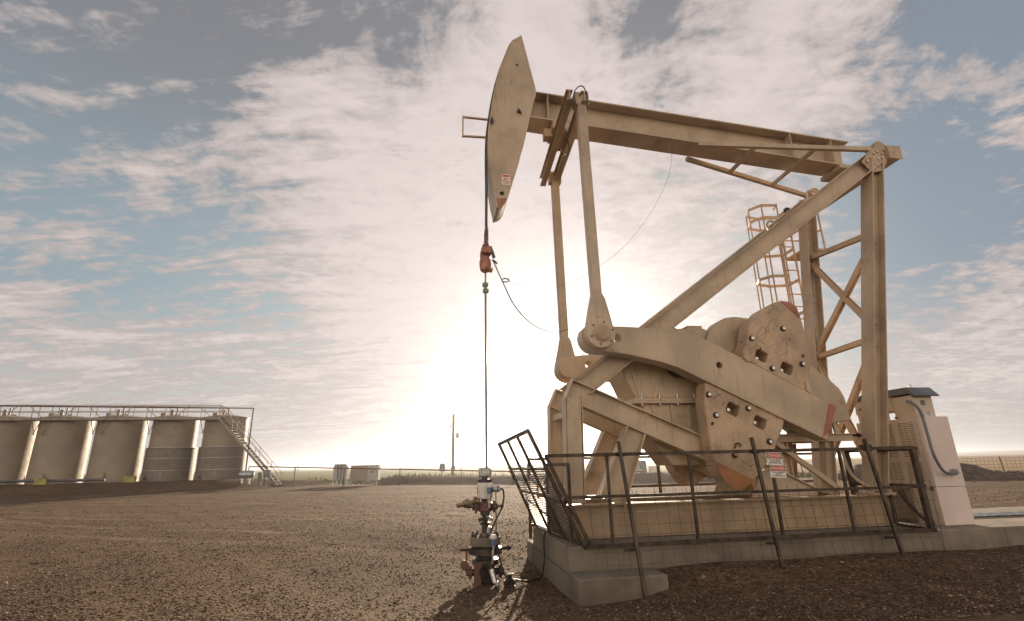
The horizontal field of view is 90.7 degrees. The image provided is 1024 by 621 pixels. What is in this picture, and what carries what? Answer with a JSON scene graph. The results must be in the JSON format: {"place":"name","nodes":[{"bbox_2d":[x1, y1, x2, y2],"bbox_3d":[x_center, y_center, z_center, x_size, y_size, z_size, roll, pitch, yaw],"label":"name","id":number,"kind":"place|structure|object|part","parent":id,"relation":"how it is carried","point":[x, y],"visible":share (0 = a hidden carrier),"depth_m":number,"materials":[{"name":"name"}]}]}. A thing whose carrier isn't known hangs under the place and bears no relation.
{"place":"outdoors","nodes":[
{"label":"outdoors","id":0,"kind":"place"},
{"bbox_2d":[381,464,414,466],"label":"mesa","id":1,"kind":"structure","parent":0,"point":[396,465],"depth_m":3437.55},
{"bbox_2d":[458,463,478,465],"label":"mesa","id":2,"kind":"structure","parent":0,"point":[463,464],"depth_m":3815.95,"materials":[{"name":"white"}]},
{"bbox_2d":[0,450,1023,620],"bbox_3d":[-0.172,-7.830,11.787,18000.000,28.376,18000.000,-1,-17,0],"label":"ground","id":3,"kind":"structure","parent":0,"point":[306,486],"depth_m":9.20,"materials":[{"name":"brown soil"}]},
{"bbox_2d":[0,408,38,484],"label":"storage tank","id":4,"kind":"object","parent":3,"relation":"on","point":[17,439],"visible":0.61,"depth_m":40.86,"materials":[{"name":"metal"}]},
{"bbox_2d":[0,405,225,420],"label":"tank catwalk","id":5,"kind":"object","parent":4,"relation":"on","point":[133,418],"visible":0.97,"depth_m":41.80,"materials":[{"name":"metal"}]},
{"bbox_2d":[219,406,281,486],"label":"tank stair","id":6,"kind":"object","parent":5,"relation":"attached to","point":[254,456],"visible":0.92,"depth_m":43.09,"materials":[{"name":"metal"}]},
{"bbox_2d":[33,478,47,484],"bbox_3d":[-36.022,13.077,38.684,0.900,0.490,0.270,-1,-17,0],"label":"valve cover","id":7,"kind":"object","parent":3,"relation":"on","point":[40,481],"visible":1,"depth_m":38.59,"materials":[{"name":"yellow metal"}]},
{"bbox_2d":[0,479,105,482],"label":"pipe manifold","id":8,"kind":"object","parent":3,"relation":"on","point":[49,480],"visible":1,"depth_m":39.05,"materials":[{"name":"metal"}]},
{"bbox_2d":[22,408,94,484],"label":"storage tank","id":9,"kind":"object","parent":3,"relation":"on","point":[60,449],"visible":0.74,"depth_m":41.08,"materials":[{"name":"metal"}]},
{"bbox_2d":[83,408,148,482],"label":"storage tank","id":10,"kind":"object","parent":3,"relation":"on","point":[117,451],"visible":0.83,"depth_m":41.78,"materials":[{"name":"metal"}]},
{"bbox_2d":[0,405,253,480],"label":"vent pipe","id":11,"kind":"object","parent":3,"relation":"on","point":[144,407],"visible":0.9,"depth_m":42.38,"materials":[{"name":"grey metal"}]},
{"bbox_2d":[123,476,136,482],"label":"valve cover","id":12,"kind":"object","parent":3,"relation":"on","point":[127,479],"visible":1,"depth_m":40.03,"materials":[{"name":"yellow metal"}]},
{"bbox_2d":[140,408,199,481],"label":"storage tank","id":13,"kind":"object","parent":3,"relation":"on","point":[170,452],"visible":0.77,"depth_m":42.60,"materials":[{"name":"metal"}]},
{"bbox_2d":[194,409,249,479],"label":"storage tank","id":14,"kind":"object","parent":3,"relation":"on","point":[222,454],"visible":0.77,"depth_m":43.17,"materials":[{"name":"metal"}]},
{"bbox_2d":[239,471,254,483],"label":"separator drum","id":15,"kind":"object","parent":3,"relation":"on","point":[249,475],"visible":1,"depth_m":41.38,"materials":[{"name":"grey metal"}]},
{"bbox_2d":[257,470,271,485],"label":"control box","id":16,"kind":"object","parent":3,"relation":"on","point":[266,473],"visible":1,"depth_m":41.58,"materials":[{"name":"grey metal"}]},
{"bbox_2d":[332,464,348,485],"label":"equipment box","id":17,"kind":"object","parent":3,"relation":"on","point":[338,474],"visible":0.88,"depth_m":42.83,"materials":[{"name":"beige metal"}]},
{"bbox_2d":[350,465,380,485],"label":"equipment box","id":18,"kind":"object","parent":3,"relation":"on","point":[365,474],"visible":0.98,"depth_m":42.54,"materials":[{"name":"paint"}]},
{"bbox_2d":[439,463,444,474],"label":"marker box","id":19,"kind":"object","parent":3,"relation":"on","point":[441,465],"visible":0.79,"depth_m":57.19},
{"bbox_2d":[248,466,645,486],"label":"pipe rail","id":20,"kind":"object","parent":3,"relation":"on","point":[461,470],"visible":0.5,"depth_m":41.08,"materials":[{"name":"metal"}]},
{"bbox_2d":[448,413,458,474],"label":"utility pole","id":21,"kind":"object","parent":3,"relation":"on","point":[453,446],"visible":0.91,"depth_m":67.73,"materials":[{"name":"brown wood"}]},
{"bbox_2d":[456,468,510,587],"bbox_3d":[-0.447,3.526,8.214,0.791,1.850,0.652,-5,-17,11],"label":"wellhead","id":22,"kind":"object","parent":3,"relation":"on","point":[484,571],"visible":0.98,"depth_m":8.07,"materials":[{"name":"metal"}]},
{"bbox_2d":[503,573,515,588],"bbox_3d":[-0.037,4.120,7.708,0.180,0.218,0.179,1,-17,-8],"label":"ground valve","id":23,"kind":"object","parent":3,"relation":"on","point":[509,582],"visible":0.97,"depth_m":7.66,"materials":[{"name":"metal"}]},
{"bbox_2d":[498,538,533,574],"bbox_3d":[0.091,4.261,8.697,0.132,0.503,1.202,-13,-21,34],"label":"green tubing","id":24,"kind":"object","parent":3,"relation":"on","point":[533,563],"visible":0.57,"depth_m":8.81,"materials":[{"name":"paint"}]},
{"bbox_2d":[496,531,546,581],"bbox_3d":[0.247,3.952,8.103,1.074,0.686,0.213,11,-21,-35],"label":"rubber hose","id":25,"kind":"object","parent":3,"relation":"on","point":[519,580],"visible":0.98,"depth_m":7.93,"materials":[{"name":"black rubber"}]},
{"bbox_2d":[527,540,534,561],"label":"concrete block","id":26,"kind":"structure","parent":3,"relation":"on","point":[530,556],"depth_m":9.68,"materials":[{"name":"grey concrete"}]},
{"bbox_2d":[533,548,569,597],"bbox_3d":[8.050,4.544,9.245,15.075,0.646,2.630,1,-17,-8],"label":"concrete footing","id":27,"kind":"object","parent":3,"relation":"on","point":[556,576],"visible":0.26,"depth_m":7.85,"materials":[{"name":"grey concrete"}]},
{"bbox_2d":[533,506,1023,574],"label":"concrete pad","id":28,"kind":"object","parent":27,"relation":"on","point":[566,556],"visible":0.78,"depth_m":7.68,"materials":[{"name":"grey concrete"}]},
{"bbox_2d":[497,428,586,549],"bbox_3d":[0.378,2.900,8.416,0.823,1.683,2.509,3,-17,-12],"label":"guard fence","id":29,"kind":"object","parent":28,"relation":"on","point":[561,529],"visible":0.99,"depth_m":8.08,"materials":[{"name":"metal"}]},
{"bbox_2d":[545,463,573,542],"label":"guard gate","id":30,"kind":"structure","parent":28,"relation":"on","point":[567,465],"depth_m":7.58,"materials":[{"name":"metal"}]},
{"bbox_2d":[462,36,903,538],"bbox_3d":[3.439,-0.934,10.554,9.005,10.020,3.224,1,-17,-8],"label":"oil pumpjack","id":31,"kind":"object","parent":28,"relation":"on","point":[760,376],"visible":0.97,"depth_m":9.17,"materials":[{"name":"beige paint"}]},
{"bbox_2d":[479,60,502,467],"bbox_3d":[-0.344,-1.406,9.804,0.582,8.606,0.340,1,-17,-8],"label":"polished rod","id":32,"kind":"object","parent":31,"relation":"hanging from","point":[486,252],"visible":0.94,"depth_m":9.53,"materials":[{"name":"grey metal"}]},
{"bbox_2d":[493,262,585,331],"bbox_3d":[0.677,-0.316,9.240,2.066,1.457,0.313,-5,-17,14],"label":"sensor cable","id":33,"kind":"object","parent":32,"relation":"hanging from","point":[516,307],"visible":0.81,"depth_m":9.34,"materials":[{"name":"rubber"}]},
{"bbox_2d":[496,159,671,287],"bbox_3d":[1.547,-2.003,10.136,3.827,3.339,0.082,1,-17,-6],"label":"signal wire","id":34,"kind":"object","parent":32,"relation":"attached to","point":[581,277],"visible":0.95,"depth_m":9.65,"materials":[{"name":"rubber"}]},
{"bbox_2d":[844,447,944,548],"bbox_3d":[6.482,3.252,8.809,0.169,1.635,1.752,1,-17,-8],"label":"guard fence","id":35,"kind":"object","parent":28,"relation":"on","point":[851,480],"visible":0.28,"depth_m":8.62,"materials":[{"name":"metal"}]},
{"bbox_2d":[855,384,974,525],"bbox_3d":[7.267,2.617,9.348,0.765,2.387,1.569,1,-17,-8],"label":"electrical cabinet","id":36,"kind":"object","parent":28,"relation":"on","point":[921,426],"visible":0.57,"depth_m":8.88,"materials":[{"name":"metal"}]},
{"bbox_3d":[7.444,2.437,8.788,0.586,1.167,0.055,1,-17,-8],"label":"door","id":37,"kind":"part","parent":36,"relation":"part of","materials":[{"name":"beige metal"}]},
{"bbox_2d":[973,511,1023,516],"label":"conduit run","id":38,"kind":"object","parent":28,"relation":"on","point":[1021,513],"depth_m":9.50,"materials":[{"name":"grey metal"}]},
{"bbox_2d":[569,568,668,605],"bbox_3d":[1.435,3.826,6.775,1.230,0.560,0.496,1,-17,-8],"label":"concrete block","id":39,"kind":"object","parent":3,"relation":"on","point":[588,588],"depth_m":6.60,"materials":[{"name":"grey concrete"}]},
{"bbox_2d":[635,460,646,472],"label":"site building","id":40,"kind":"structure","parent":3,"relation":"on","point":[641,465],"depth_m":39.77,"materials":[{"name":"grey metal"}]},
{"bbox_2d":[648,466,656,472],"bbox_3d":[11.030,12.689,39.184,0.700,1.250,0.500,-1,-17,0],"label":"utility box","id":41,"kind":"object","parent":3,"relation":"on","point":[652,469],"visible":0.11,"depth_m":39.07,"materials":[{"name":"beige metal"}]},
{"bbox_2d":[527,452,812,537],"bbox_3d":[3.503,3.784,10.305,6.450,1.612,0.099,1,-17,-8],"label":"guard fence","id":42,"kind":"object","parent":3,"relation":"on","point":[660,485],"visible":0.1,"depth_m":10.24,"materials":[{"name":"metal"}]},
{"bbox_2d":[544,437,945,598],"bbox_3d":[3.598,2.921,7.326,6.213,2.124,0.589,1,-17,-8],"label":"guard fence","id":43,"kind":"object","parent":3,"relation":"on","point":[866,447],"visible":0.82,"depth_m":7.53,"materials":[{"name":"metal"}]},
{"bbox_2d":[766,452,782,464],"bbox_3d":[4.050,2.281,7.795,0.262,0.186,0.007,4,-17,-8],"label":"danger sign","id":44,"kind":"object","parent":43,"relation":"attached to","point":[774,458],"visible":1,"depth_m":7.79,"materials":[{"name":"white metal"}]},
{"bbox_2d":[769,465,786,477],"bbox_3d":[4.074,2.461,7.743,0.262,0.186,0.007,5,-18,-7],"label":"danger sign","id":45,"kind":"object","parent":43,"relation":"attached to","point":[777,471],"visible":1,"depth_m":7.74,"materials":[{"name":"white metal"}]},
{"bbox_2d":[800,456,1023,475],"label":"stock fence","id":46,"kind":"object","parent":3,"relation":"on","point":[958,458],"visible":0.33,"depth_m":40.86,"materials":[{"name":"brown wood"}]},
{"bbox_2d":[837,463,1023,480],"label":"dirt heap","id":47,"kind":"object","parent":3,"relation":"on","point":[972,472],"visible":0.29,"depth_m":30.97,"materials":[{"name":"brown soil"}]},
{"bbox_2d":[0,0,1023,473],"label":"sky","id":48,"kind":"structure","parent":0,"point":[274,208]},
{"bbox_2d":[504,462,546,464],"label":"mesa","id":49,"kind":"structure","parent":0,"point":[526,463],"depth_m":4382.86,"materials":[{"name":"white"}]},
{"bbox_2d":[312,470,812,483],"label":"grass","id":50,"kind":"structure","parent":0,"point":[800,474],"depth_m":46.20,"materials":[{"name":"green plant"}]}
]}

